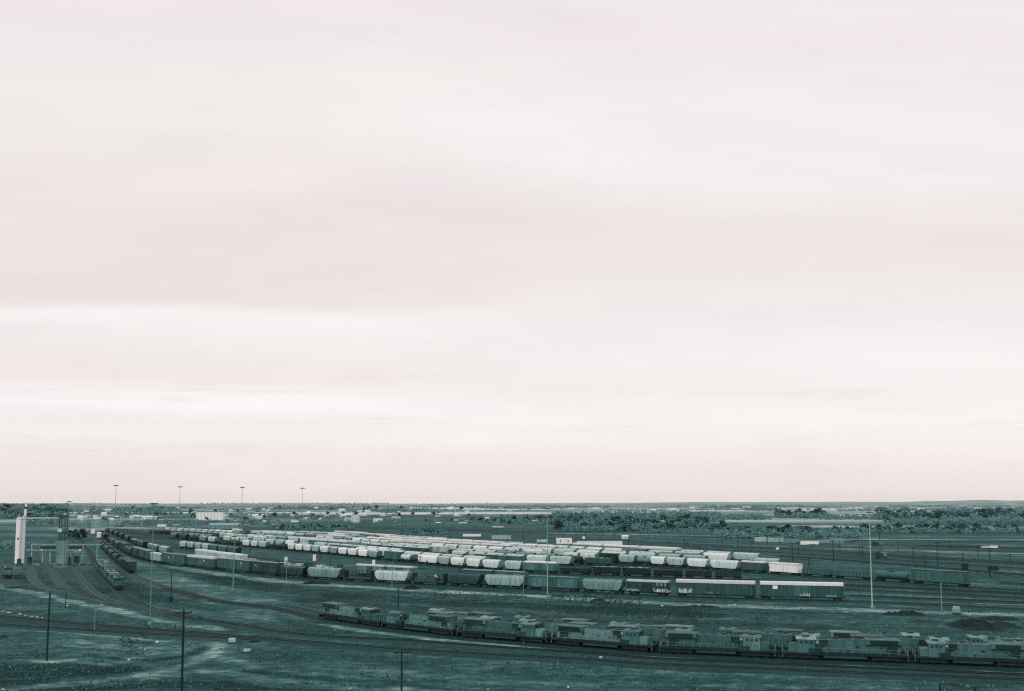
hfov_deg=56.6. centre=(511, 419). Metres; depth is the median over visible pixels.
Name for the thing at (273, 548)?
railway track
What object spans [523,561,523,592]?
utility pole
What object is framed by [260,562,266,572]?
door
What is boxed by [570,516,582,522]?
tree
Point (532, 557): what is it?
covered hopper
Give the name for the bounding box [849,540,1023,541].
railway track
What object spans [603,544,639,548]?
boxcar
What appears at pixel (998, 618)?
dirt heap
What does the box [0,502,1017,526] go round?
woods
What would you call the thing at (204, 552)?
boxcar
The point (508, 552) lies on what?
covered hopper
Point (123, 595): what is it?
railway track
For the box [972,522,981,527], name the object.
tree
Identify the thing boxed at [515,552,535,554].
covered hopper
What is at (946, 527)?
tree
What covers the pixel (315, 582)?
dirt heap
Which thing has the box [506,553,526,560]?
covered hopper
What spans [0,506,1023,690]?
ground
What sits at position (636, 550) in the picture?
covered hopper
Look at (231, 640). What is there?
relay hut
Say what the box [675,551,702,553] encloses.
covered hopper
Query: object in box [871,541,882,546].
work truck
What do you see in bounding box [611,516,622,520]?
tree
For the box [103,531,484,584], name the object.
railway track
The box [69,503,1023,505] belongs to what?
hills
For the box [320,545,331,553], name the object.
covered hopper
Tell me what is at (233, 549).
covered hopper
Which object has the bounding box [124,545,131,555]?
covered hopper
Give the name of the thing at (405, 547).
boxcar
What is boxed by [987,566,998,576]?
signal board
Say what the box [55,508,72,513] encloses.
tree
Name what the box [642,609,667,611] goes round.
dirt heap
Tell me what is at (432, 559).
covered hopper
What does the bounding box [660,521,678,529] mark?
tree
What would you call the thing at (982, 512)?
tree
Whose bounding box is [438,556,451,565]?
covered hopper
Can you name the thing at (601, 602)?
weeds
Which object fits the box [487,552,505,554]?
covered hopper
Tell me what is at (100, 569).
locomotive
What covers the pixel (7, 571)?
locomotive
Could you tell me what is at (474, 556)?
covered hopper
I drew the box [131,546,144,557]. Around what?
boxcar
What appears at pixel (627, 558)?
covered hopper
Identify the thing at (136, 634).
railway track
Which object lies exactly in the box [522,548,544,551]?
covered hopper
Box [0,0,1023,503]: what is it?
sky
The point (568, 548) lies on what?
covered hopper
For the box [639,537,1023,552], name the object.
railway track
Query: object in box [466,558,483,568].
covered hopper
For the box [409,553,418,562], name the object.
tank car
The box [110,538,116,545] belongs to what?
covered hopper
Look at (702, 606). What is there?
dirt heap
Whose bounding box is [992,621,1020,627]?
dirt heap
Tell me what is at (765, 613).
dirt heap
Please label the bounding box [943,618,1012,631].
dirt heap
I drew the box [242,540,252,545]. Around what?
covered hopper
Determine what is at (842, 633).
locomotive
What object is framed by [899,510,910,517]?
tree
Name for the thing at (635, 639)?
locomotive
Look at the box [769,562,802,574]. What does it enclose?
boxcar
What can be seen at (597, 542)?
freight container
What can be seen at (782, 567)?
door
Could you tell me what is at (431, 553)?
covered hopper
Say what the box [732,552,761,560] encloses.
covered hopper
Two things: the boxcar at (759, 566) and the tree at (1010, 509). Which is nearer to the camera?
the boxcar at (759, 566)
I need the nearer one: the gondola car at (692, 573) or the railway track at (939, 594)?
the railway track at (939, 594)
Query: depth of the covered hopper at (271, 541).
627.65 m
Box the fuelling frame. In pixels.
[26,544,101,562]
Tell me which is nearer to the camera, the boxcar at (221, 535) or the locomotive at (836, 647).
the locomotive at (836, 647)
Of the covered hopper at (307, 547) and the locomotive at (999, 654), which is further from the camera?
the covered hopper at (307, 547)
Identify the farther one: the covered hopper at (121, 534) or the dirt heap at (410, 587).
the covered hopper at (121, 534)
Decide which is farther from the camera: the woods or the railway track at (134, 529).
the woods
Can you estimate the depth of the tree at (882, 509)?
1878.11 m
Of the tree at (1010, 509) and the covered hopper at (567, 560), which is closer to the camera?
the covered hopper at (567, 560)
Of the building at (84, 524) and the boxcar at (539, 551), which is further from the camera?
the building at (84, 524)
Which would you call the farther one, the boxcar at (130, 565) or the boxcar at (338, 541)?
the boxcar at (338, 541)
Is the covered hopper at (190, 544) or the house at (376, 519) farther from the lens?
the house at (376, 519)
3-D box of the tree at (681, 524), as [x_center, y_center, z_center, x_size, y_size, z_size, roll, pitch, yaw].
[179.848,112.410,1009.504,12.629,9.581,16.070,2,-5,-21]
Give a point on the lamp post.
(95, 611)
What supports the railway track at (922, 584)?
on the ground at (212, 655)
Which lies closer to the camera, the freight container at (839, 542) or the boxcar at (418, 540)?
the boxcar at (418, 540)
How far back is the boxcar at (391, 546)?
529.94 m
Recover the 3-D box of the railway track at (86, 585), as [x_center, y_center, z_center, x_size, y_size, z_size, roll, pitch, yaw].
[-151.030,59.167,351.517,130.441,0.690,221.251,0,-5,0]
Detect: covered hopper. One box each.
[109,550,117,557]
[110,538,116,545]
[113,553,122,562]
[114,540,118,548]
[118,556,124,567]
[119,532,125,538]
[124,535,131,541]
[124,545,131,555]
[137,540,147,547]
[147,543,160,551]
[159,545,172,552]
[170,533,179,538]
[179,534,189,539]
[179,541,187,547]
[187,541,195,548]
[194,542,202,548]
[199,535,209,541]
[201,543,209,549]
[208,536,218,542]
[209,544,218,550]
[218,545,228,551]
[223,536,231,539]
[227,546,241,553]
[240,537,252,542]
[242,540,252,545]
[251,540,260,547]
[258,541,269,547]
[266,539,276,544]
[275,539,285,544]
[278,565,308,577]
[285,540,297,543]
[287,543,296,550]
[288,537,299,543]
[295,544,304,551]
[300,538,308,542]
[303,544,311,551]
[306,567,344,579]
[311,545,320,552]
[314,542,327,545]
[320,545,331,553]
[329,546,339,554]
[338,547,349,555]
[348,548,359,556]
[358,549,369,557]
[369,550,382,558]
[375,570,412,583]
[379,549,391,556]
[404,551,423,554]
[417,546,432,551]
[418,554,429,563]
[422,552,441,555]
[427,555,439,564]
[432,543,444,545]
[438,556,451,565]
[441,554,464,556]
[445,544,458,548]
[448,573,483,586]
[451,557,466,567]
[452,550,469,554]
[456,548,475,551]
[459,544,473,548]
[464,555,488,558]
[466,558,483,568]
[468,551,486,554]
[473,545,489,549]
[475,549,496,552]
[481,559,504,569]
[483,574,528,588]
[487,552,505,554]
[489,546,505,549]
[497,551,515,553]
[505,547,522,550]
[505,560,524,570]
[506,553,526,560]
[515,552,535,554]
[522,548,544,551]
[527,554,549,560]
[534,547,553,552]
[536,553,557,561]
[550,556,575,565]
[554,548,576,554]
[559,547,578,549]
[564,552,579,555]
[570,546,586,548]
[577,550,601,557]
[579,548,602,550]
[580,552,598,561]
[580,578,626,593]
[587,547,604,548]
[602,551,628,554]
[605,548,623,549]
[619,554,637,563]
[624,549,648,551]
[629,551,655,552]
[629,552,657,556]
[649,550,674,552]
[650,556,667,565]
[657,552,679,554]
[658,553,682,556]
[667,557,687,567]
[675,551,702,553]
[681,549,706,552]
[683,554,708,563]
[686,558,710,568]
[703,552,731,559]
[707,551,732,559]
[710,559,740,570]
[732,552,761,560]
[754,557,781,564]
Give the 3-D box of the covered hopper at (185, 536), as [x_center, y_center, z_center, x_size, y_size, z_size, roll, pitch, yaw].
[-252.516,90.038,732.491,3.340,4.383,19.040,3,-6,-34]
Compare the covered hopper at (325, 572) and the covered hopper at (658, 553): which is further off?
the covered hopper at (658, 553)
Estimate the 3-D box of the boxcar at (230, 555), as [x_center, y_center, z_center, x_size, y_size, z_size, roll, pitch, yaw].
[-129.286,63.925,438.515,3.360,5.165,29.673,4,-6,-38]
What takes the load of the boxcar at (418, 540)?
on the railway track
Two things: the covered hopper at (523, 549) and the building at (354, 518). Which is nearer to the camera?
the covered hopper at (523, 549)
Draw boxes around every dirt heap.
[302,580,330,583]
[403,585,420,589]
[498,595,526,597]
[613,605,635,609]
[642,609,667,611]
[671,610,707,615]
[676,605,719,607]
[699,608,735,609]
[748,612,784,613]
[881,610,928,615]
[906,620,942,622]
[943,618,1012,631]
[977,615,1022,620]
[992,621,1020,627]
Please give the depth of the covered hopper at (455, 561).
416.35 m
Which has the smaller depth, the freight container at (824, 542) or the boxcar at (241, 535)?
the freight container at (824, 542)
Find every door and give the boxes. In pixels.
[170,554,175,562]
[197,558,203,565]
[229,559,235,569]
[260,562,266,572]
[367,566,372,573]
[536,563,543,570]
[548,577,556,587]
[642,582,651,591]
[707,583,724,594]
[749,562,755,569]
[779,564,786,571]
[792,585,809,596]
[929,570,945,582]
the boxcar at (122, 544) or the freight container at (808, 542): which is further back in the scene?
the freight container at (808, 542)
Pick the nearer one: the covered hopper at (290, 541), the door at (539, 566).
the door at (539, 566)
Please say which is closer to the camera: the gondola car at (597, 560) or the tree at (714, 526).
the gondola car at (597, 560)
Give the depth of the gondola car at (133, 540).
646.73 m
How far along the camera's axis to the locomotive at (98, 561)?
397.72 m
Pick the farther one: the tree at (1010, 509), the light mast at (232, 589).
the tree at (1010, 509)
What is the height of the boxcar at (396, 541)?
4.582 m
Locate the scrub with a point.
(569, 525)
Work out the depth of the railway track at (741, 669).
170.34 m
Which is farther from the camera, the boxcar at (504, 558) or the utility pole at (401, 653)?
the boxcar at (504, 558)
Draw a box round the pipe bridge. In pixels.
[25,515,60,520]
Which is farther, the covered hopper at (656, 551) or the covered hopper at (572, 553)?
the covered hopper at (656, 551)
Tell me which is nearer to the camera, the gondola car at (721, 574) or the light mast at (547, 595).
the light mast at (547, 595)
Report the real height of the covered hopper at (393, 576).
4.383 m
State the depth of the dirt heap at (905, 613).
242.68 m
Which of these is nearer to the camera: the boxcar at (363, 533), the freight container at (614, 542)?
the freight container at (614, 542)
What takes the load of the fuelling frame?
on the ground at (212, 655)
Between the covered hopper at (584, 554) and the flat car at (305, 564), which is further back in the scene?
the covered hopper at (584, 554)
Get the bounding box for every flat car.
[274,560,309,566]
[308,562,342,568]
[343,569,375,581]
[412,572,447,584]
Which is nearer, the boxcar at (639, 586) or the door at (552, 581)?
the boxcar at (639, 586)
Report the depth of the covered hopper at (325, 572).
349.10 m
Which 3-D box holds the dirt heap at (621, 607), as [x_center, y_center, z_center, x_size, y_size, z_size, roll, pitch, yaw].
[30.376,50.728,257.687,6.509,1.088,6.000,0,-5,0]
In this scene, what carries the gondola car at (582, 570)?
on the railway track at (590, 575)
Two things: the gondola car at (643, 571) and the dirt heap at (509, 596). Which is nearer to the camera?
the dirt heap at (509, 596)
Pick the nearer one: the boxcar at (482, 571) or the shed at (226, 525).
the boxcar at (482, 571)
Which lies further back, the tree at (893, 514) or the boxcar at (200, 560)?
the tree at (893, 514)
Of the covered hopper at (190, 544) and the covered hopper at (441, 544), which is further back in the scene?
the covered hopper at (190, 544)
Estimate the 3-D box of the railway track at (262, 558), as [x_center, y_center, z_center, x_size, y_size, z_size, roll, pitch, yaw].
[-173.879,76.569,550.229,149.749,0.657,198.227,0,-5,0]
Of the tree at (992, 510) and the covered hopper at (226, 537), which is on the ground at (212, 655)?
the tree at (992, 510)
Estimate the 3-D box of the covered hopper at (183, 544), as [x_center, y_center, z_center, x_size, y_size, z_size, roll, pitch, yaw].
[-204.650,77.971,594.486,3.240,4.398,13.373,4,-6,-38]
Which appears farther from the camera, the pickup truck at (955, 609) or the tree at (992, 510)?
the tree at (992, 510)
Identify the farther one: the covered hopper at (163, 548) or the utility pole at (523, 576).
the covered hopper at (163, 548)
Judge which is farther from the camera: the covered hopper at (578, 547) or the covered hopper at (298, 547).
the covered hopper at (298, 547)
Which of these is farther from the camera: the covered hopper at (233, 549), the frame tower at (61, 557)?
the covered hopper at (233, 549)
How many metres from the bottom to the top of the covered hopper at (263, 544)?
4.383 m
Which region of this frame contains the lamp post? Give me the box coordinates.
[90,604,102,629]
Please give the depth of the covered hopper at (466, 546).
539.77 m
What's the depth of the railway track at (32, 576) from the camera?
337.77 m
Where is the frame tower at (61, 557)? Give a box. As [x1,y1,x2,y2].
[54,513,68,567]
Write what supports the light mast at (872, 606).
on the ground at (212, 655)
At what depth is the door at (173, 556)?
432.64 m
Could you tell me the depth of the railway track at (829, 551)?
551.47 m
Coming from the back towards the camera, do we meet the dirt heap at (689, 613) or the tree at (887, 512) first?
the tree at (887, 512)
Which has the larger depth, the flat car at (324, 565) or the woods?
the woods
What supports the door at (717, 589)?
in the boxcar at (745, 588)
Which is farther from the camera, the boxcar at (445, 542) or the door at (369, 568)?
the boxcar at (445, 542)
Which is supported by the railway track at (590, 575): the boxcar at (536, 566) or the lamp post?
the boxcar at (536, 566)
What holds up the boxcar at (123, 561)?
on the railway track at (135, 576)
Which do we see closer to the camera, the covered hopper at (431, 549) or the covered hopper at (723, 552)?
the covered hopper at (723, 552)
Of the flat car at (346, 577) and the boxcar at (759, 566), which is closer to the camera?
the flat car at (346, 577)
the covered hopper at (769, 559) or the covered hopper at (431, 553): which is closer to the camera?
the covered hopper at (769, 559)
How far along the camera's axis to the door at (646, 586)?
290.39 m
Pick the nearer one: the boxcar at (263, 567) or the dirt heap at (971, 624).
the dirt heap at (971, 624)
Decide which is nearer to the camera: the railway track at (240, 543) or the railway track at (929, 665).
the railway track at (929, 665)
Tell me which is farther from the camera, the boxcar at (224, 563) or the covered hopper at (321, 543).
the covered hopper at (321, 543)
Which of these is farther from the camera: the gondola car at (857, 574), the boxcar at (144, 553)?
the boxcar at (144, 553)
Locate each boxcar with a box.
[119,541,129,551]
[121,557,132,567]
[124,559,136,572]
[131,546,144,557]
[139,548,155,560]
[150,552,161,562]
[162,552,189,565]
[187,554,217,568]
[195,549,221,556]
[216,557,252,572]
[217,552,247,558]
[219,533,226,538]
[234,534,245,536]
[251,560,283,575]
[308,538,328,544]
[327,534,347,536]
[328,532,347,534]
[328,540,350,543]
[343,545,358,547]
[350,531,367,534]
[356,564,386,575]
[367,536,384,539]
[368,544,381,546]
[381,545,394,547]
[384,536,402,538]
[384,551,403,560]
[385,538,404,540]
[386,565,417,578]
[390,540,402,542]
[395,546,409,549]
[403,537,424,539]
[403,541,417,543]
[405,539,427,541]
[410,547,429,551]
[417,542,433,544]
[424,538,447,540]
[428,540,454,543]
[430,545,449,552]
[448,539,473,541]
[453,542,480,545]
[462,569,495,582]
[473,540,502,543]
[474,553,497,558]
[481,543,512,546]
[495,570,527,582]
[497,555,524,564]
[524,561,559,572]
[525,550,545,552]
[528,575,581,590]
[572,543,603,547]
[599,553,619,562]
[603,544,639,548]
[626,579,670,595]
[638,547,679,551]
[640,546,680,550]
[675,579,756,598]
[741,560,768,572]
[758,581,844,600]
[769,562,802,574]
[911,568,970,586]
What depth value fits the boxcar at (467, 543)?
554.84 m
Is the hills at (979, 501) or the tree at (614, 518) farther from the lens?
the hills at (979, 501)
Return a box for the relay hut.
[228,638,235,643]
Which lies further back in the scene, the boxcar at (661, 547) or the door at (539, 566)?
the boxcar at (661, 547)
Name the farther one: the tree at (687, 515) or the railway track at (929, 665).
the tree at (687, 515)
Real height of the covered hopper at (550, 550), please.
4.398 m
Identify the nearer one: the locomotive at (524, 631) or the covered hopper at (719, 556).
the locomotive at (524, 631)
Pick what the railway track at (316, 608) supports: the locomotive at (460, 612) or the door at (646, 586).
the locomotive at (460, 612)
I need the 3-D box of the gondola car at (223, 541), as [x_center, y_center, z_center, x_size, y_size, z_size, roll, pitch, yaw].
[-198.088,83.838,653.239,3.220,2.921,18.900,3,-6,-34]
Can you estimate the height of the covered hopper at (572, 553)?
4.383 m
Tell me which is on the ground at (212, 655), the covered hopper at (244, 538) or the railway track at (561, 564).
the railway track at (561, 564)
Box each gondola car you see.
[130,538,137,543]
[218,540,228,543]
[268,544,277,548]
[559,566,591,574]
[585,557,611,565]
[593,566,620,575]
[622,567,651,575]
[652,569,683,577]
[684,570,712,577]
[714,571,741,578]
[802,569,832,576]
[833,570,872,579]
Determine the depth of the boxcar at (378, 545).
543.43 m
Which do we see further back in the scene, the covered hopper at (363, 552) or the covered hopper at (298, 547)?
the covered hopper at (298, 547)
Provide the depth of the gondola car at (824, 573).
363.32 m
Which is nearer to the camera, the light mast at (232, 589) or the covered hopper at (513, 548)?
the light mast at (232, 589)
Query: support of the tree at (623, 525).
on the ground at (212, 655)
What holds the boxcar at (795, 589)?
on the railway track at (657, 596)
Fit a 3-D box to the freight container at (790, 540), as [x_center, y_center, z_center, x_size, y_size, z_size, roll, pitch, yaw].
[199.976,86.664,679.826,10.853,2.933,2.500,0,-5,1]
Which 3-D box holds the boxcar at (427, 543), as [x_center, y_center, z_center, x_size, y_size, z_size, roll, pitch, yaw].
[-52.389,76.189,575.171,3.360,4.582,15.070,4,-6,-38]
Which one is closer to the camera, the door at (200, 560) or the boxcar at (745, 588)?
the boxcar at (745, 588)
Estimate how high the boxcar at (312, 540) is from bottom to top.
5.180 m
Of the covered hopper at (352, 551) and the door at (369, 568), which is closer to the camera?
the door at (369, 568)
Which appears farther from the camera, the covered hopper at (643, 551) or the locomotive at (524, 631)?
the covered hopper at (643, 551)
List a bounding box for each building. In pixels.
[78,522,90,527]
[91,521,103,526]
[351,515,359,521]
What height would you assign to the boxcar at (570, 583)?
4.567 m
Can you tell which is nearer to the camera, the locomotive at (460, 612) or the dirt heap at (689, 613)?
the locomotive at (460, 612)
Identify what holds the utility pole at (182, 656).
on the ground at (212, 655)
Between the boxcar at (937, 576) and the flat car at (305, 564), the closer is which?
the boxcar at (937, 576)
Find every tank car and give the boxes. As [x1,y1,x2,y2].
[189,535,198,540]
[229,539,239,544]
[278,542,287,549]
[401,553,410,561]
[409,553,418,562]
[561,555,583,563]
[635,556,651,564]
[873,570,911,581]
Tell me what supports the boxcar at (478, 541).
on the railway track
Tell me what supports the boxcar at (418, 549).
on the railway track at (219, 539)
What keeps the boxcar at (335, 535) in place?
on the railway track
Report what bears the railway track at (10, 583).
on the ground at (212, 655)
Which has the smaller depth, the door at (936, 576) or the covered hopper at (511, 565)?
the door at (936, 576)
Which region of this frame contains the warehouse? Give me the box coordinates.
[196,512,223,519]
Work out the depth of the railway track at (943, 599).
279.09 m
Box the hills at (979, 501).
[0,500,1023,504]
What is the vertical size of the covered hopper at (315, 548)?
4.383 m
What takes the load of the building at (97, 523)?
on the ground at (212, 655)
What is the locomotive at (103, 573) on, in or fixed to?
on the railway track at (123, 595)
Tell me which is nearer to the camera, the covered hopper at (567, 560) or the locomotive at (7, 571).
the locomotive at (7, 571)
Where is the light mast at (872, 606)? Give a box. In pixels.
[866,512,873,608]
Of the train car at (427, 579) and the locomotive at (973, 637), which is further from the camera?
the train car at (427, 579)
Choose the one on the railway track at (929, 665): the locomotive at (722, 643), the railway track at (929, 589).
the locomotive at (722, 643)
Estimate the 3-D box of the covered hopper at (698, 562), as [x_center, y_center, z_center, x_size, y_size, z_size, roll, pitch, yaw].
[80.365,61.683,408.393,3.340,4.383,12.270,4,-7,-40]
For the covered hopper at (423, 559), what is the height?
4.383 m
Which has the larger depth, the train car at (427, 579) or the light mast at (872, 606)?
the train car at (427, 579)
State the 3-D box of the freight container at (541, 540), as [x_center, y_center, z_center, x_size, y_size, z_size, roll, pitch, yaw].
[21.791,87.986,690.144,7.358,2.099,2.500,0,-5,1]
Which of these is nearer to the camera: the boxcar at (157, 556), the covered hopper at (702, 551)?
the boxcar at (157, 556)
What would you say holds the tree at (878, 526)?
on the ground at (212, 655)
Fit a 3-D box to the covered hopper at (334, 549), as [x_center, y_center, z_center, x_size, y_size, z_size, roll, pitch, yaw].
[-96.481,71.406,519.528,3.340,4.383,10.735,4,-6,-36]
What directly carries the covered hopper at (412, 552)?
on the railway track at (273, 548)
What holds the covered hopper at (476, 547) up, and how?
on the railway track
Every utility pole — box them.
[45,592,50,660]
[175,609,191,690]
[394,649,409,690]
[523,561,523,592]
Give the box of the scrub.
[0,504,1023,549]
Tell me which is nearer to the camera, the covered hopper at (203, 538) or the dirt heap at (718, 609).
the dirt heap at (718, 609)
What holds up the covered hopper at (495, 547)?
on the railway track
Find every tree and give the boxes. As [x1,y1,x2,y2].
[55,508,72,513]
[70,529,79,538]
[76,528,87,538]
[549,519,562,528]
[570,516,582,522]
[594,519,603,525]
[604,521,614,525]
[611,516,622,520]
[619,521,631,530]
[636,518,647,523]
[652,524,661,529]
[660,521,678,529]
[674,521,685,528]
[677,514,690,518]
[681,519,696,526]
[707,523,720,529]
[718,521,727,525]
[810,508,820,514]
[874,506,887,513]
[874,524,885,529]
[881,513,891,522]
[883,509,892,519]
[889,511,896,518]
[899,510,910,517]
[900,506,910,512]
[912,509,922,516]
[927,511,942,518]
[942,525,953,530]
[943,511,952,517]
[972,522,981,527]
[978,508,989,517]
[984,508,997,516]
[1004,508,1016,513]
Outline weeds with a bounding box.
[91,583,1013,667]
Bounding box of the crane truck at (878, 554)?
[875,548,886,558]
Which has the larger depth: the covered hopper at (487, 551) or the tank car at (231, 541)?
the tank car at (231, 541)
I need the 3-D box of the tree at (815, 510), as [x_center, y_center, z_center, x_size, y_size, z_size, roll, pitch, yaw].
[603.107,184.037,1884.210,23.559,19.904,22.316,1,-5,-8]
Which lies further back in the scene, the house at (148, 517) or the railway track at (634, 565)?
the house at (148, 517)
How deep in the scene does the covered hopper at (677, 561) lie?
415.87 m
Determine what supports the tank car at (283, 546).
on the railway track at (590, 575)
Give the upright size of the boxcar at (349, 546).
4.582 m
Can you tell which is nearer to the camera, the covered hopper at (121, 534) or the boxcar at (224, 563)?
the boxcar at (224, 563)
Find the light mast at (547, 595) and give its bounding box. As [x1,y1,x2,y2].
[544,508,549,596]
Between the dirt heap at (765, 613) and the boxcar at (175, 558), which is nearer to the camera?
the dirt heap at (765, 613)
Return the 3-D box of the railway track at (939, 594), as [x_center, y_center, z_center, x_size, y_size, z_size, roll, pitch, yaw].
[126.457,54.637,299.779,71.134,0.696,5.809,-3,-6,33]
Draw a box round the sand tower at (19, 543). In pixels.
[7,503,28,569]
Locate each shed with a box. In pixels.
[208,523,242,528]
[556,538,571,543]
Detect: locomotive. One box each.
[2,565,12,577]
[95,559,104,569]
[98,562,108,573]
[101,566,112,577]
[105,569,118,583]
[110,573,124,589]
[318,602,386,625]
[381,609,461,634]
[426,610,501,628]
[429,607,495,615]
[456,617,552,643]
[514,614,590,621]
[519,617,598,636]
[550,623,657,651]
[608,624,695,650]
[609,620,694,628]
[658,630,778,657]
[719,626,802,633]
[732,630,819,652]
[779,635,910,662]
[829,630,919,637]
[850,634,949,656]
[911,639,1023,667]
[965,633,1023,642]
[980,637,1023,643]
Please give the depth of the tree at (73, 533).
758.83 m
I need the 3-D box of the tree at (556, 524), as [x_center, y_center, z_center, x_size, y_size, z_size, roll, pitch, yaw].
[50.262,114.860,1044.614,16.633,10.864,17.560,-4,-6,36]
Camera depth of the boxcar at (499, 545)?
533.20 m
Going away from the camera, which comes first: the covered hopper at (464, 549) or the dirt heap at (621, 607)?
the dirt heap at (621, 607)
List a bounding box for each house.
[141,516,154,518]
[373,518,382,521]
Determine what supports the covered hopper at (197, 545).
on the railway track at (262, 558)
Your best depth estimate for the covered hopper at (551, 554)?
449.05 m
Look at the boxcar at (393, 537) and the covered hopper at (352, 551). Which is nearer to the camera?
the covered hopper at (352, 551)
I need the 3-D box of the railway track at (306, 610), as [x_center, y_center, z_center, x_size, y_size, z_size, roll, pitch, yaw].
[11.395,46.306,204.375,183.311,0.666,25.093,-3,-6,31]
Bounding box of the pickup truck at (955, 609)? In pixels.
[952,606,960,613]
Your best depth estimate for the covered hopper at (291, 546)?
560.40 m
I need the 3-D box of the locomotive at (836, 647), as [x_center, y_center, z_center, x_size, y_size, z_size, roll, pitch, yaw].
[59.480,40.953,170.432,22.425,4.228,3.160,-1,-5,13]
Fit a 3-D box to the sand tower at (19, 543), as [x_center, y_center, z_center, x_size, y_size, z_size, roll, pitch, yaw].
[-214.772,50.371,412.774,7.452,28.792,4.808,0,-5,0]
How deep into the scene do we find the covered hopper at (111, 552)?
474.50 m
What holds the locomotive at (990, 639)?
on the railway track at (306, 610)
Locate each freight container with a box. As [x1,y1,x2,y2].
[463,534,480,536]
[492,535,510,539]
[537,539,546,542]
[577,541,604,543]
[605,541,621,544]
[754,537,765,541]
[767,538,782,541]
[783,539,799,542]
[800,541,818,544]
[818,540,831,543]
[832,540,843,543]
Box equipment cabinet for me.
[74,556,79,563]
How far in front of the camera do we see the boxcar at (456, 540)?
594.77 m
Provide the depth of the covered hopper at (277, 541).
620.16 m
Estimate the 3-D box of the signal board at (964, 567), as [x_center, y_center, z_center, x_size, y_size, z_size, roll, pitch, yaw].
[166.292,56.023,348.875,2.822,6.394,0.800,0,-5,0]
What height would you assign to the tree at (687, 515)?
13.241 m
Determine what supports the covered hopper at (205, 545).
on the railway track at (262, 558)
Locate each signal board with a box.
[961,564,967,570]
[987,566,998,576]
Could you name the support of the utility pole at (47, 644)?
on the ground at (212, 655)
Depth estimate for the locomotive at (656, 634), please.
184.19 m
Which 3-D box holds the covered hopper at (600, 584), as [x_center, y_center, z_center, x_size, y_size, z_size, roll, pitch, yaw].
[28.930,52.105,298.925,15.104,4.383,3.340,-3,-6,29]
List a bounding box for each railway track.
[0,555,20,588]
[0,615,1023,684]
[0,623,260,642]
[24,559,102,597]
[39,551,203,617]
[68,561,172,613]
[77,539,1023,677]
[88,530,220,601]
[95,533,1023,610]
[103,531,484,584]
[110,528,160,530]
[116,530,681,569]
[119,530,1023,591]
[119,531,592,571]
[121,531,592,568]
[122,532,770,581]
[124,532,593,573]
[159,587,1023,672]
[170,546,303,562]
[282,606,995,664]
[297,605,386,619]
[526,560,678,568]
[599,539,1023,562]
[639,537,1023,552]
[687,548,1023,569]
[777,555,1023,575]
[843,588,1023,599]
[844,584,1023,594]
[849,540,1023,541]
[849,594,1023,603]
[998,582,1023,585]
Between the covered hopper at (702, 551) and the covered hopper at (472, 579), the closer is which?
the covered hopper at (472, 579)
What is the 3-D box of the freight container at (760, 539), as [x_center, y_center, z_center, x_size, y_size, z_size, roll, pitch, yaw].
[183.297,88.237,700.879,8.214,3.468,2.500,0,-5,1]
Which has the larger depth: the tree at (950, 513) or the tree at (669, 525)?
the tree at (950, 513)
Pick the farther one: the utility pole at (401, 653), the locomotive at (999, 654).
the locomotive at (999, 654)
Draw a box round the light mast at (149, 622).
[148,503,157,624]
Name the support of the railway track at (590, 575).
on the ground at (212, 655)
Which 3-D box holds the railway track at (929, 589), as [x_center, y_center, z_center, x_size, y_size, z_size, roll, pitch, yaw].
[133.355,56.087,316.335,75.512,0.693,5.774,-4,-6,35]
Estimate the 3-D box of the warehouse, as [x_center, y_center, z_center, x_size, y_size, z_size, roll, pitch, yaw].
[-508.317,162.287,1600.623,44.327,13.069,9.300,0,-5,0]
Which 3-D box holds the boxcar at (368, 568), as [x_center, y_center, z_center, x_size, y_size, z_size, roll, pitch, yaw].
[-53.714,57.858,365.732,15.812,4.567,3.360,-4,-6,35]
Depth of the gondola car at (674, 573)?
360.21 m
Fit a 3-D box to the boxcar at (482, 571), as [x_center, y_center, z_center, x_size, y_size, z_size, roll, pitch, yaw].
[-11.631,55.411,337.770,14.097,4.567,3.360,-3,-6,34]
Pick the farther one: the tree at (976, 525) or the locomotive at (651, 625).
the tree at (976, 525)
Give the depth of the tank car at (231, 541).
631.98 m
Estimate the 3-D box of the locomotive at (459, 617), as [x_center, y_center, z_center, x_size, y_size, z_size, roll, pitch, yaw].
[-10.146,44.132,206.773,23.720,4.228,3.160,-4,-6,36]
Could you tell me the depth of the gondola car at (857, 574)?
352.24 m
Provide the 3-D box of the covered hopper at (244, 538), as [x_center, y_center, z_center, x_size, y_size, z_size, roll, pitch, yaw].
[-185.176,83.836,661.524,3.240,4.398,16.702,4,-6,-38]
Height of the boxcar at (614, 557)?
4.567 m
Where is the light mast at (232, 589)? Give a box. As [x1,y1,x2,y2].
[231,536,236,590]
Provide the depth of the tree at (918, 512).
1677.35 m
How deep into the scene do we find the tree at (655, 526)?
959.59 m
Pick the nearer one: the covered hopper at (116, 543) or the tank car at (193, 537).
the covered hopper at (116, 543)
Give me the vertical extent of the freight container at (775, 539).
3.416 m
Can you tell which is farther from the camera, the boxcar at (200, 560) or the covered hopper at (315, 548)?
the covered hopper at (315, 548)
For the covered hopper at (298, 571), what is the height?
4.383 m

